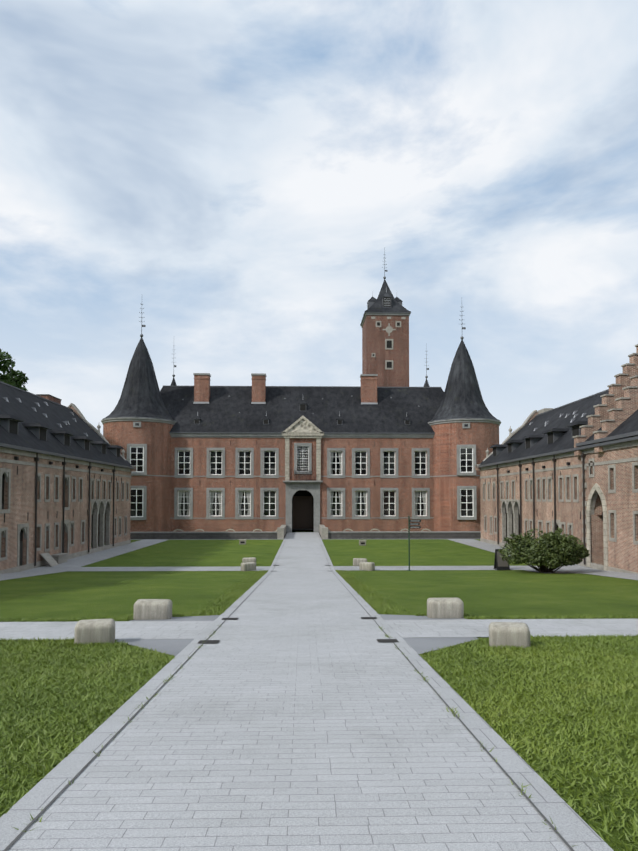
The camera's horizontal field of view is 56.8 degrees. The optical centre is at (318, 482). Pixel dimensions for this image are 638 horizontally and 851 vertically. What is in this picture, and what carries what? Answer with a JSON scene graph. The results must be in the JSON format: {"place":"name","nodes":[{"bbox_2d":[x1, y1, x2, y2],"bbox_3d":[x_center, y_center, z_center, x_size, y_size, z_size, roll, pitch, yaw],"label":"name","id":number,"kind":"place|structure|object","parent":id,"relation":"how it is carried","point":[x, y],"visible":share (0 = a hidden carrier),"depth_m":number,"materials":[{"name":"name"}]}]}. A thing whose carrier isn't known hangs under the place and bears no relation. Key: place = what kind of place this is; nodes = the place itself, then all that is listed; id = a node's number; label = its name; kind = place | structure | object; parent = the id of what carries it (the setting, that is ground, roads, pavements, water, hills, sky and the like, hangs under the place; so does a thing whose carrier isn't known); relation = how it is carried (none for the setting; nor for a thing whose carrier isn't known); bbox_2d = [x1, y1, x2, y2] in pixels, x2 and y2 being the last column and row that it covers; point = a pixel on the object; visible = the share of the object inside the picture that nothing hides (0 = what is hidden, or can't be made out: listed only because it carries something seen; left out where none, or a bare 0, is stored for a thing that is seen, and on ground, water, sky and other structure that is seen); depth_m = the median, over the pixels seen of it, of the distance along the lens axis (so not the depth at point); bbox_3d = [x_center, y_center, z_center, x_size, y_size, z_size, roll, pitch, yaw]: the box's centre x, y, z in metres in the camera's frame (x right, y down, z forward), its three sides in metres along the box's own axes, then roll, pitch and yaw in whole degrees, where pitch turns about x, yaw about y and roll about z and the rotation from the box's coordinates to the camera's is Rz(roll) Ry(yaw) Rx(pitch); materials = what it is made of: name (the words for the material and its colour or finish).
{"place":"outdoors","nodes":[
{"label":"outdoors","id":0,"kind":"place"},
{"bbox_2d":[101,417,175,531],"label":"tower shaft","id":1,"kind":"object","parent":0,"point":[153,434],"visible":0.56,"depth_m":65.58,"materials":[{"name":"red brick"}]},
{"bbox_2d":[170,353,429,386],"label":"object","id":2,"kind":"structure","parent":0,"point":[173,383],"depth_m":100.57,"materials":[{"name":"metal"}]},
{"bbox_2d":[0,531,637,850],"bbox_3d":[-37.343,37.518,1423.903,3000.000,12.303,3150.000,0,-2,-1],"label":"lawn","id":3,"kind":"structure","parent":0,"point":[85,595],"depth_m":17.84,"materials":[{"name":"green plant"}]},
{"bbox_2d":[0,349,28,390],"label":"tree","id":4,"kind":"object","parent":3,"relation":"on","point":[11,377],"visible":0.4,"depth_m":59.47,"materials":[{"name":"green plant"}]},
{"bbox_2d":[0,381,135,573],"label":"wing","id":5,"kind":"structure","parent":3,"relation":"on","point":[65,483],"depth_m":37.35,"materials":[{"name":"brown brick"}]},
{"bbox_2d":[74,619,114,644],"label":"stone block","id":6,"kind":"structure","parent":3,"relation":"on","point":[93,630],"depth_m":9.69,"materials":[{"name":"stone"}]},
{"bbox_2d":[102,304,174,519],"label":"conical tower roof","id":7,"kind":"structure","parent":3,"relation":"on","point":[140,396],"depth_m":66.79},
{"bbox_2d":[239,539,245,544],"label":"floodlight","id":8,"kind":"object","parent":3,"relation":"on","point":[242,541],"depth_m":50.11,"materials":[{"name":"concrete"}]},
{"bbox_2d":[242,557,255,562],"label":"stone block","id":9,"kind":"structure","parent":3,"relation":"on","point":[249,559],"depth_m":34.47,"materials":[{"name":"stone"}]},
{"bbox_2d":[157,373,446,532],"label":"castle range","id":10,"kind":"structure","parent":3,"relation":"on","point":[258,455],"depth_m":68.11,"materials":[{"name":"brick"}]},
{"bbox_2d":[130,525,480,538],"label":"low wall","id":11,"kind":"structure","parent":3,"relation":"on","point":[324,533],"depth_m":56.82,"materials":[{"name":"stone"}]},
{"bbox_2d":[0,532,637,850],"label":"paved paths","id":12,"kind":"structure","parent":3,"relation":"on","point":[296,703],"depth_m":4.97,"materials":[{"name":"stone"}]},
{"bbox_2d":[133,599,171,619],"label":"stone block","id":13,"kind":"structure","parent":12,"relation":"on","point":[152,609],"depth_m":12.66,"materials":[{"name":"stone"}]},
{"bbox_2d":[241,562,255,570],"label":"stone block","id":14,"kind":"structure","parent":12,"relation":"on","point":[249,566],"depth_m":31.78,"materials":[{"name":"stone"}]},
{"bbox_2d":[359,562,374,570],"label":"stone block","id":15,"kind":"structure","parent":12,"relation":"on","point":[367,566],"depth_m":31.96,"materials":[{"name":"stone"}]},
{"bbox_2d":[427,598,463,617],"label":"stone block","id":16,"kind":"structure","parent":12,"relation":"on","point":[445,607],"depth_m":12.77,"materials":[{"name":"stone"}]},
{"bbox_2d":[493,549,510,569],"bbox_3d":[10.022,4.242,32.352,0.740,1.140,0.660,0,-2,-1],"label":"poster stand","id":17,"kind":"object","parent":12,"relation":"on","point":[499,564],"visible":0.67,"depth_m":32.17,"materials":[{"name":"black"}]},
{"bbox_2d":[353,558,366,565],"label":"stone block","id":18,"kind":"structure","parent":3,"relation":"on","point":[356,561],"depth_m":34.04,"materials":[{"name":"stone"}]},
{"bbox_2d":[359,540,365,545],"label":"floodlight","id":19,"kind":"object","parent":3,"relation":"on","point":[362,542],"depth_m":48.98,"materials":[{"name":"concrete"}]},
{"bbox_2d":[360,247,410,386],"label":"belfry tower","id":20,"kind":"structure","parent":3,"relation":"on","point":[384,324],"depth_m":85.68,"materials":[{"name":"brick"}]},
{"bbox_2d":[407,516,420,570],"bbox_3d":[5.147,3.311,31.950,0.770,3.000,0.228,0,-2,-1],"label":"signpost","id":21,"kind":"object","parent":3,"relation":"on","point":[409,523],"visible":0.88,"depth_m":31.96,"materials":[{"name":"black metal"}]},
{"bbox_2d":[489,622,530,648],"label":"stone block","id":22,"kind":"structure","parent":3,"relation":"on","point":[511,634],"depth_m":9.32,"materials":[{"name":"stone"}]},
{"bbox_2d":[498,527,589,572],"bbox_3d":[11.527,3.512,30.101,4.510,2.344,3.609,0,-2,-1],"label":"bush","id":23,"kind":"object","parent":3,"relation":"on","point":[551,551],"visible":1,"depth_m":29.38,"materials":[{"name":"green plant"}]},
{"bbox_2d":[475,344,637,573],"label":"wing","id":24,"kind":"structure","parent":3,"relation":"on","point":[571,468],"depth_m":35.23,"materials":[{"name":"brown brick"}]},
{"bbox_2d":[0,0,637,443],"label":"sky","id":25,"kind":"structure","parent":0,"point":[242,173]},
{"bbox_2d":[428,418,500,530],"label":"tower shaft","id":26,"kind":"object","parent":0,"point":[450,435],"visible":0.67,"depth_m":66.39,"materials":[{"name":"red brick"}]},
{"bbox_2d":[429,307,499,519],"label":"tower roof","id":27,"kind":"structure","parent":26,"relation":"on","point":[462,398],"depth_m":67.58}
]}

